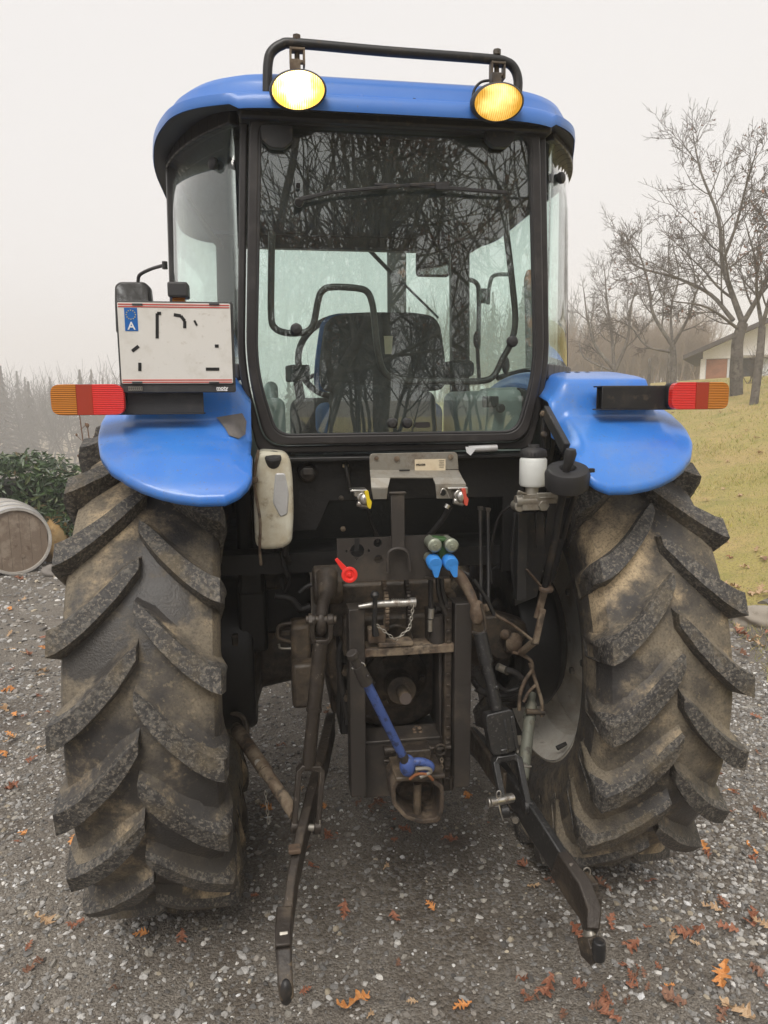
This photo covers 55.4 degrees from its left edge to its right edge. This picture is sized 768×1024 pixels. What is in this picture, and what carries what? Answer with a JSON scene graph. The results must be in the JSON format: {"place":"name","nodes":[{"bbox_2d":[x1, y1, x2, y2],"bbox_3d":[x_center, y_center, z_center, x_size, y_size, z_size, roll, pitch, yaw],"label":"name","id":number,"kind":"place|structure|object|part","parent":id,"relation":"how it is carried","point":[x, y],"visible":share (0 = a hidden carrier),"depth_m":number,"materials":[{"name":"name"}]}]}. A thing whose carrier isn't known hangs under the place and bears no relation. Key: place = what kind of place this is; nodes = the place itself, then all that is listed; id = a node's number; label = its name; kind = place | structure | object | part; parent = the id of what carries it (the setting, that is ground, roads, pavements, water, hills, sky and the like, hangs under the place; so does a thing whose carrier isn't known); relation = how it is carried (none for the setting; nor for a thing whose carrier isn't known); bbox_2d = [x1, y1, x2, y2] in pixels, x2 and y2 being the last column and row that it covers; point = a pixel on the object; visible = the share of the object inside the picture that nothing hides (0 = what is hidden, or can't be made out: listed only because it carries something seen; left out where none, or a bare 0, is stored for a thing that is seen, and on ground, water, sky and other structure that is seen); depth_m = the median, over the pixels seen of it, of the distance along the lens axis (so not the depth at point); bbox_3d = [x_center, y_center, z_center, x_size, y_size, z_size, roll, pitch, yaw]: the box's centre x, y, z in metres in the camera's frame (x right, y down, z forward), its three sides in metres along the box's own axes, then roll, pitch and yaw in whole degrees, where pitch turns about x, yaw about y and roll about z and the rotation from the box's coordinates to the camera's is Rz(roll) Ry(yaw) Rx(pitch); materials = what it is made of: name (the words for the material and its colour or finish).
{"place":"outdoors","nodes":[
{"label":"outdoors","id":0,"kind":"place"},
{"bbox_2d":[0,421,288,477],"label":"field","id":1,"kind":"structure","parent":0,"point":[65,449],"depth_m":164.62,"materials":[{"name":"plant"}]},
{"bbox_2d":[0,562,767,1023],"bbox_3d":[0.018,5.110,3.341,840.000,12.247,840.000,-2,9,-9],"label":"ground","id":2,"kind":"structure","parent":0,"point":[412,912],"depth_m":2.32,"materials":[{"name":"grey gravel"}]},
{"bbox_2d":[0,750,7,756],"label":"fallen leaf","id":3,"kind":"object","parent":2,"relation":"on","point":[5,753],"visible":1,"depth_m":3.40,"materials":[{"name":"orange plant"}]},
{"bbox_2d":[0,703,8,710],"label":"fallen leaf","id":4,"kind":"object","parent":2,"relation":"on","point":[5,705],"visible":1,"depth_m":3.90,"materials":[{"name":"beige plant"}]},
{"bbox_2d":[1,685,14,692],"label":"fallen leaf","id":5,"kind":"object","parent":2,"relation":"on","point":[10,687],"visible":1,"depth_m":4.15,"materials":[{"name":"orange plant"}]},
{"bbox_2d":[4,780,18,789],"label":"fallen leaf","id":6,"kind":"object","parent":2,"relation":"on","point":[11,785],"visible":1,"depth_m":3.10,"materials":[{"name":"brown plant"}]},
{"bbox_2d":[0,498,51,574],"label":"wooden barrel","id":7,"kind":"object","parent":2,"relation":"on","point":[25,541],"visible":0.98,"depth_m":6.96,"materials":[{"name":"brown wood"}]},
{"bbox_2d":[25,939,32,950],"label":"fallen leaf","id":8,"kind":"object","parent":2,"relation":"on","point":[27,946],"visible":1,"depth_m":2.20,"materials":[{"name":"brown plant"}]},
{"bbox_2d":[25,755,37,762],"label":"fallen leaf","id":9,"kind":"object","parent":2,"relation":"on","point":[28,759],"visible":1,"depth_m":3.34,"materials":[{"name":"brown plant"}]},
{"bbox_2d":[22,955,42,972],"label":"fallen leaf","id":10,"kind":"object","parent":2,"relation":"on","point":[28,967],"visible":1,"depth_m":2.12,"materials":[{"name":"brown plant"}]},
{"bbox_2d":[0,448,81,536],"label":"laurel hedge","id":11,"kind":"object","parent":2,"relation":"on","point":[39,492],"visible":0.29,"depth_m":7.43,"materials":[{"name":"green plant"}]},
{"bbox_2d":[34,911,55,924],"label":"fallen leaf","id":12,"kind":"object","parent":2,"relation":"on","point":[47,919],"visible":1,"depth_m":2.30,"materials":[{"name":"beige plant"}]},
{"bbox_2d":[41,564,54,576],"bbox_3d":[-3.134,0.559,6.916,0.216,0.138,0.200,-2,9,-9],"label":"rock","id":13,"kind":"object","parent":2,"relation":"on","point":[46,571],"visible":0.48,"depth_m":6.83,"materials":[{"name":"grey stone"}]},
{"bbox_2d":[44,513,71,561],"bbox_3d":[-3.422,0.287,7.586,0.388,0.533,0.394,6,11,34],"label":"ochre rock","id":14,"kind":"object","parent":2,"relation":"on","point":[57,533],"visible":0.25,"depth_m":7.42,"materials":[{"name":"stone"}]},
{"bbox_2d":[64,917,84,928],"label":"fallen leaf","id":15,"kind":"object","parent":2,"relation":"on","point":[75,924],"visible":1,"depth_m":2.29,"materials":[{"name":"brown plant"}]},
{"bbox_2d":[75,415,85,456],"bbox_3d":[-3.086,-0.292,7.546,0.130,1.557,0.050,-2,9,-9],"label":"dry flower stalk","id":16,"kind":"object","parent":2,"relation":"on","point":[76,434],"visible":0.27,"depth_m":7.46,"materials":[{"name":"plant"}]},
{"bbox_2d":[133,927,148,936],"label":"fallen leaf","id":17,"kind":"object","parent":2,"relation":"on","point":[142,932],"visible":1,"depth_m":2.24,"materials":[{"name":"orange plant"}]},
{"bbox_2d":[176,928,187,943],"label":"fallen leaf","id":18,"kind":"object","parent":2,"relation":"on","point":[182,934],"visible":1,"depth_m":2.23,"materials":[{"name":"brown plant"}]},
{"bbox_2d":[260,802,272,809],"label":"fallen leaf","id":19,"kind":"object","parent":2,"relation":"on","point":[269,808],"visible":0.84,"depth_m":2.92,"materials":[{"name":"brown plant"}]},
{"bbox_2d":[299,985,311,995],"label":"fallen leaf","id":20,"kind":"object","parent":2,"relation":"on","point":[303,990],"visible":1,"depth_m":2.03,"materials":[{"name":"brown plant"}]},
{"bbox_2d":[306,859,318,867],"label":"fallen leaf","id":21,"kind":"object","parent":2,"relation":"on","point":[310,863],"visible":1,"depth_m":2.57,"materials":[{"name":"brown plant"}]},
{"bbox_2d":[0,282,626,478],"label":"misty wood","id":22,"kind":"object","parent":2,"relation":"on","point":[28,426],"visible":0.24,"depth_m":99.98,"materials":[{"name":"grey plant"}]},
{"bbox_2d":[338,898,349,919],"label":"fallen leaf","id":23,"kind":"object","parent":2,"relation":"on","point":[344,908],"visible":1,"depth_m":2.35,"materials":[{"name":"brown plant"}]},
{"bbox_2d":[336,989,369,1007],"bbox_3d":[-0.080,1.319,1.979,0.105,0.026,0.054,-1,-3,-41],"label":"fallen leaf","id":24,"kind":"object","parent":2,"relation":"on","point":[363,995],"visible":1,"depth_m":1.98,"materials":[{"name":"orange plant"}]},
{"bbox_2d":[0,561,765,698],"bbox_3d":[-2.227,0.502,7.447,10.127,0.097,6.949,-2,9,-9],"label":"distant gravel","id":25,"kind":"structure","parent":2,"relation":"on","point":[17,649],"depth_m":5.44,"materials":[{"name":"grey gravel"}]},
{"bbox_2d":[388,909,400,919],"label":"fallen leaf","id":26,"kind":"object","parent":2,"relation":"on","point":[394,914],"visible":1,"depth_m":2.32,"materials":[{"name":"brown plant"}]},
{"bbox_2d":[45,33,754,1005],"bbox_3d":[-0.159,-0.233,3.438,1.880,2.722,4.080,-2,9,-9],"label":"tractor","id":27,"kind":"object","parent":2,"relation":"on","point":[387,549],"visible":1,"depth_m":2.03,"materials":[{"name":"metal"}]},
{"bbox_3d":[-0.722,-0.648,2.872,0.071,1.079,0.975,-1,9,-3],"label":"cab door","id":28,"kind":"part","parent":27,"relation":"part of","materials":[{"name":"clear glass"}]},
{"bbox_3d":[-0.551,-0.749,2.169,0.076,0.713,0.479,-7,11,-38],"label":"quarter window","id":29,"kind":"part","parent":27,"relation":"part of","materials":[{"name":"green glass"}]},
{"bbox_3d":[0.040,-0.634,2.057,0.852,0.877,0.077,-2,9,-9],"label":"rear window","id":30,"kind":"part","parent":27,"relation":"part of","materials":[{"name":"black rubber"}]},
{"bbox_3d":[0.522,-0.686,3.063,0.071,1.079,0.975,-3,9,-15],"label":"cab door","id":31,"kind":"part","parent":27,"relation":"part of","materials":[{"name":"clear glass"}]},
{"bbox_3d":[0.563,-0.782,2.340,0.076,0.713,0.479,3,10,21],"label":"quarter window","id":32,"kind":"part","parent":27,"relation":"part of","materials":[{"name":"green glass"}]},
{"bbox_2d":[403,824,411,832],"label":"fallen leaf","id":33,"kind":"object","parent":2,"relation":"on","point":[407,828],"visible":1,"depth_m":2.78,"materials":[{"name":"brown plant"}]},
{"bbox_2d":[406,997,417,1003],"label":"fallen leaf","id":34,"kind":"object","parent":2,"relation":"on","point":[412,1000],"visible":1,"depth_m":1.99,"materials":[{"name":"beige plant"}]},
{"bbox_2d":[426,900,434,910],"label":"fallen leaf","id":35,"kind":"object","parent":2,"relation":"on","point":[431,905],"visible":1,"depth_m":2.36,"materials":[{"name":"orange plant"}]},
{"bbox_2d":[441,833,457,841],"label":"fallen leaf","id":36,"kind":"object","parent":2,"relation":"on","point":[450,838],"visible":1,"depth_m":2.71,"materials":[{"name":"brown plant"}]},
{"bbox_2d":[453,999,471,1009],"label":"fallen leaf","id":37,"kind":"object","parent":2,"relation":"on","point":[464,1004],"visible":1,"depth_m":1.97,"materials":[{"name":"orange plant"}]},
{"bbox_2d":[429,354,500,405],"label":"valley thicket","id":38,"kind":"object","parent":2,"relation":"on","point":[446,388],"visible":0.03,"depth_m":57.55,"materials":[{"name":"grey plant"}]},
{"bbox_2d":[463,791,472,798],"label":"fallen leaf","id":39,"kind":"object","parent":2,"relation":"on","point":[467,794],"visible":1,"depth_m":3.02,"materials":[{"name":"brown plant"}]},
{"bbox_2d":[515,973,527,980],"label":"fallen leaf","id":40,"kind":"object","parent":2,"relation":"on","point":[522,978],"visible":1,"depth_m":2.06,"materials":[{"name":"brown plant"}]},
{"bbox_2d":[516,857,527,866],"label":"fallen leaf","id":41,"kind":"object","parent":2,"relation":"on","point":[523,863],"visible":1,"depth_m":2.57,"materials":[{"name":"brown plant"}]},
{"bbox_2d":[525,992,539,999],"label":"fallen leaf","id":42,"kind":"object","parent":2,"relation":"on","point":[532,996],"visible":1,"depth_m":2.00,"materials":[{"name":"brown plant"}]},
{"bbox_2d":[527,882,540,887],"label":"fallen leaf","id":43,"kind":"object","parent":2,"relation":"on","point":[536,884],"visible":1,"depth_m":2.45,"materials":[{"name":"beige plant"}]},
{"bbox_2d":[534,972,554,997],"bbox_3d":[0.446,1.315,2.027,0.056,0.029,0.082,2,9,14],"label":"fallen leaf","id":44,"kind":"object","parent":2,"relation":"on","point":[548,980],"visible":1,"depth_m":2.03,"materials":[{"name":"brown plant"}]},
{"bbox_2d":[559,1008,567,1020],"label":"fallen leaf","id":45,"kind":"object","parent":2,"relation":"on","point":[562,1011],"visible":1,"depth_m":1.94,"materials":[{"name":"brown plant"}]},
{"bbox_2d":[570,921,582,937],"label":"fallen leaf","id":46,"kind":"object","parent":2,"relation":"on","point":[575,927],"visible":0.71,"depth_m":2.24,"materials":[{"name":"brown plant"}]},
{"bbox_2d":[572,977,587,989],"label":"fallen leaf","id":47,"kind":"object","parent":2,"relation":"on","point":[577,982],"visible":1,"depth_m":2.05,"materials":[{"name":"brown plant"}]},
{"bbox_2d":[588,999,602,1009],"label":"fallen leaf","id":48,"kind":"object","parent":2,"relation":"on","point":[592,1006],"visible":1,"depth_m":1.97,"materials":[{"name":"brown plant"}]},
{"bbox_2d":[595,876,611,890],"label":"fallen leaf","id":49,"kind":"object","parent":2,"relation":"on","point":[601,882],"visible":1,"depth_m":2.46,"materials":[{"name":"brown plant"}]},
{"bbox_2d":[601,984,608,997],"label":"fallen leaf","id":50,"kind":"object","parent":2,"relation":"on","point":[604,990],"visible":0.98,"depth_m":2.02,"materials":[{"name":"brown plant"}]},
{"bbox_2d":[596,995,621,1021],"bbox_3d":[0.601,1.327,1.946,0.076,0.022,0.051,7,11,39],"label":"fallen leaf","id":51,"kind":"object","parent":2,"relation":"on","point":[604,1008],"visible":1,"depth_m":1.95,"materials":[{"name":"brown plant"}]},
{"bbox_2d":[605,996,613,1005],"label":"fallen leaf","id":52,"kind":"object","parent":2,"relation":"on","point":[609,1000],"visible":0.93,"depth_m":1.98,"materials":[{"name":"brown plant"}]},
{"bbox_2d":[605,912,615,929],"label":"fallen leaf","id":53,"kind":"object","parent":2,"relation":"on","point":[610,919],"visible":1,"depth_m":2.29,"materials":[{"name":"brown plant"}]},
{"bbox_2d":[621,937,639,953],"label":"fallen leaf","id":54,"kind":"object","parent":2,"relation":"on","point":[634,942],"visible":1,"depth_m":2.19,"materials":[{"name":"brown plant"}]},
{"bbox_2d":[626,975,637,988],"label":"fallen leaf","id":55,"kind":"object","parent":2,"relation":"on","point":[630,984],"visible":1,"depth_m":2.04,"materials":[{"name":"brown plant"}]},
{"bbox_2d":[627,968,636,980],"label":"fallen leaf","id":56,"kind":"object","parent":2,"relation":"on","point":[630,973],"visible":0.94,"depth_m":2.08,"materials":[{"name":"brown plant"}]},
{"bbox_2d":[548,294,733,382],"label":"brush behind trees","id":57,"kind":"object","parent":2,"relation":"on","point":[689,340],"visible":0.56,"depth_m":49.37,"materials":[{"name":"grey plant"}]},
{"bbox_2d":[641,966,646,978],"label":"fallen leaf","id":58,"kind":"object","parent":2,"relation":"on","point":[643,972],"visible":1,"depth_m":2.08,"materials":[{"name":"brown plant"}]},
{"bbox_2d":[655,961,661,968],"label":"fallen leaf","id":59,"kind":"object","parent":2,"relation":"on","point":[658,966],"visible":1,"depth_m":2.11,"materials":[{"name":"brown plant"}]},
{"bbox_2d":[660,985,686,1005],"bbox_3d":[0.790,1.322,1.997,0.075,0.010,0.044,25,41,25],"label":"fallen leaf","id":60,"kind":"object","parent":2,"relation":"on","point":[677,998],"visible":1,"depth_m":2.00,"materials":[{"name":"brown plant"}]},
{"bbox_2d":[661,992,680,1007],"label":"fallen leaf","id":61,"kind":"object","parent":60,"relation":"on","point":[665,996],"visible":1,"depth_m":1.99,"materials":[{"name":"brown plant"}]},
{"bbox_2d":[669,930,679,944],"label":"fallen leaf","id":62,"kind":"object","parent":2,"relation":"on","point":[672,936],"visible":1,"depth_m":2.21,"materials":[{"name":"beige plant"}]},
{"bbox_2d":[671,923,704,939],"bbox_3d":[0.932,1.279,2.234,0.098,0.027,0.061,-9,15,15],"label":"fallen leaf","id":63,"kind":"object","parent":2,"relation":"on","point":[684,932],"visible":1,"depth_m":2.23,"materials":[{"name":"brown plant"}]},
{"bbox_2d":[701,840,709,853],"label":"fallen leaf","id":64,"kind":"object","parent":2,"relation":"on","point":[704,844],"visible":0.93,"depth_m":2.66,"materials":[{"name":"orange plant"}]},
{"bbox_2d":[704,849,711,857],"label":"fallen leaf","id":65,"kind":"object","parent":2,"relation":"on","point":[707,851],"visible":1,"depth_m":2.63,"materials":[{"name":"brown plant"}]},
{"bbox_2d":[701,901,721,910],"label":"fallen leaf","id":66,"kind":"object","parent":2,"relation":"on","point":[713,906],"visible":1,"depth_m":2.34,"materials":[{"name":"beige plant"}]},
{"bbox_2d":[711,958,730,987],"bbox_3d":[0.952,1.302,2.061,0.056,0.027,0.109,-11,1,23],"label":"fallen leaf","id":67,"kind":"object","parent":2,"relation":"on","point":[722,973],"visible":1,"depth_m":2.06,"materials":[{"name":"orange plant"}]},
{"bbox_2d":[716,1007,726,1022],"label":"fallen leaf","id":68,"kind":"object","parent":2,"relation":"on","point":[721,1016],"visible":1,"depth_m":1.94,"materials":[{"name":"brown plant"}]},
{"bbox_2d":[717,895,726,907],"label":"fallen leaf","id":69,"kind":"object","parent":2,"relation":"on","point":[721,902],"visible":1,"depth_m":2.37,"materials":[{"name":"brown plant"}]},
{"bbox_2d":[716,919,738,931],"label":"fallen leaf","id":70,"kind":"object","parent":2,"relation":"on","point":[731,927],"visible":1,"depth_m":2.26,"materials":[{"name":"brown plant"}]},
{"bbox_2d":[719,996,755,1019],"bbox_3d":[0.942,1.319,1.945,0.064,0.028,0.101,-4,-3,-26],"label":"fallen leaf","id":71,"kind":"object","parent":2,"relation":"on","point":[744,1011],"visible":1,"depth_m":1.94,"materials":[{"name":"beige plant"}]},
{"bbox_2d":[734,627,749,639],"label":"fallen leaf","id":72,"kind":"object","parent":2,"relation":"on","point":[738,630],"visible":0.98,"depth_m":4.92,"materials":[{"name":"brown plant"}]},
{"bbox_2d":[735,648,749,655],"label":"fallen leaf","id":73,"kind":"object","parent":2,"relation":"on","point":[742,650],"visible":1,"depth_m":4.61,"materials":[{"name":"brown plant"}]},
{"bbox_2d":[746,840,758,854],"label":"fallen leaf","id":74,"kind":"object","parent":2,"relation":"on","point":[755,851],"visible":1,"depth_m":2.64,"materials":[{"name":"orange plant"}]},
{"bbox_2d":[748,853,757,862],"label":"fallen leaf","id":75,"kind":"object","parent":2,"relation":"on","point":[752,857],"visible":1,"depth_m":2.59,"materials":[{"name":"brown plant"}]},
{"bbox_2d":[747,905,759,924],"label":"fallen leaf","id":76,"kind":"object","parent":2,"relation":"on","point":[753,913],"visible":0.98,"depth_m":2.31,"materials":[{"name":"brown plant"}]},
{"bbox_2d":[749,962,764,978],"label":"fallen leaf","id":77,"kind":"object","parent":2,"relation":"on","point":[758,969],"visible":1,"depth_m":2.08,"materials":[{"name":"brown plant"}]},
{"bbox_2d":[753,805,767,819],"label":"fallen leaf","id":78,"kind":"object","parent":2,"relation":"on","point":[757,809],"visible":1,"depth_m":2.87,"materials":[{"name":"brown plant"}]},
{"bbox_2d":[753,916,767,927],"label":"fallen leaf","id":79,"kind":"object","parent":2,"relation":"on","point":[763,922],"visible":1,"depth_m":2.27,"materials":[{"name":"beige plant"}]},
{"bbox_2d":[0,0,767,420],"label":"sky","id":80,"kind":"structure","parent":0,"point":[86,86],"materials":[{"name":"white"}]},
{"bbox_2d":[437,376,767,605],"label":"lawn","id":81,"kind":"structure","parent":0,"point":[752,578],"depth_m":9.48,"materials":[{"name":"plant"}]},
{"bbox_2d":[553,238,661,372],"bbox_3d":[9.033,-8.038,29.362,2.895,6.496,4.427,-9,12,-43],"label":"bare tree","id":82,"kind":"object","parent":81,"relation":"on","point":[614,366],"visible":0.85,"depth_m":29.32,"materials":[{"name":"grey plant"}]},
{"bbox_2d":[647,358,650,385],"bbox_3d":[9.743,-4.977,26.871,0.124,1.331,0.112,-6,10,-31],"label":"fence post","id":83,"kind":"object","parent":81,"relation":"on","point":[649,373],"visible":0.79,"depth_m":26.81,"materials":[{"name":"grey wood"}]},
{"bbox_2d":[595,203,738,382],"bbox_3d":[9.270,-6.877,23.471,3.176,6.087,4.381,-8,12,-41],"label":"bare tree","id":84,"kind":"object","parent":81,"relation":"on","point":[673,359],"visible":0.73,"depth_m":23.16,"materials":[{"name":"grey plant"}]},
{"bbox_2d":[666,347,670,383],"bbox_3d":[10.357,-5.186,26.608,0.124,1.631,0.112,-6,10,-31],"label":"fence post","id":85,"kind":"object","parent":81,"relation":"on","point":[668,371],"visible":0.55,"depth_m":26.57,"materials":[{"name":"grey wood"}]},
{"bbox_2d":[597,94,767,395],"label":"bare tree","id":86,"kind":"object","parent":81,"relation":"on","point":[736,369],"visible":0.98,"depth_m":17.93,"materials":[{"name":"grey plant"}]},
{"bbox_2d":[667,376,767,681],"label":"lawn grass","id":87,"kind":"structure","parent":81,"relation":"on","point":[731,448],"depth_m":9.76,"materials":[{"name":"plant"}]},
{"bbox_2d":[683,318,767,378],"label":"white house","id":88,"kind":"structure","parent":81,"relation":"on","point":[712,360],"depth_m":31.27,"materials":[{"name":"paint"}]},
{"bbox_2d":[705,359,727,378],"bbox_3d":[14.380,-5.481,31.700,0.844,2.249,0.110,4,10,26],"label":"door","id":89,"kind":"structure","parent":88,"relation":"in","point":[715,368],"depth_m":31.56,"materials":[{"name":"brown wood"}]},
{"bbox_2d":[743,358,764,376],"bbox_3d":[15.650,-5.422,31.275,1.600,2.269,0.050,4,10,26],"label":"dark doorway","id":90,"kind":"structure","parent":88,"relation":"in","point":[745,374],"depth_m":31.20,"materials":[{"name":"grey"}]},
{"bbox_2d":[763,358,767,375],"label":"garage door","id":91,"kind":"structure","parent":88,"relation":"in","point":[766,362],"depth_m":30.73,"materials":[{"name":"white"}]},
{"bbox_2d":[730,582,741,587],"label":"fallen leaf","id":92,"kind":"object","parent":81,"relation":"on","point":[736,585],"visible":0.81,"depth_m":5.80,"materials":[{"name":"beige plant"}]},
{"bbox_2d":[731,186,767,404],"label":"bare tree","id":93,"kind":"object","parent":81,"relation":"on","point":[757,378],"visible":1,"depth_m":15.36,"materials":[{"name":"grey plant"}]},
{"bbox_2d":[732,605,767,626],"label":"rock","id":94,"kind":"object","parent":81,"relation":"on","point":[758,615],"visible":0.66,"depth_m":5.06,"materials":[{"name":"stone"}]},
{"bbox_2d":[743,344,767,383],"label":"twiggy shrub","id":95,"kind":"object","parent":81,"relation":"on","point":[751,372],"visible":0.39,"depth_m":20.93,"materials":[{"name":"grey plant"}]},
{"bbox_2d":[745,635,765,646],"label":"fallen leaf","id":96,"kind":"object","parent":81,"relation":"on","point":[752,639],"visible":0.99,"depth_m":4.72,"materials":[{"name":"beige plant"}]},
{"bbox_2d":[755,582,764,593],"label":"fallen leaf","id":97,"kind":"object","parent":81,"relation":"on","point":[760,588],"visible":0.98,"depth_m":5.61,"materials":[{"name":"beige plant"}]},
{"bbox_2d":[757,598,767,604],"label":"cut log","id":98,"kind":"object","parent":81,"relation":"on","point":[764,601],"visible":0.38,"depth_m":5.38,"materials":[{"name":"grey wood"}]}
]}

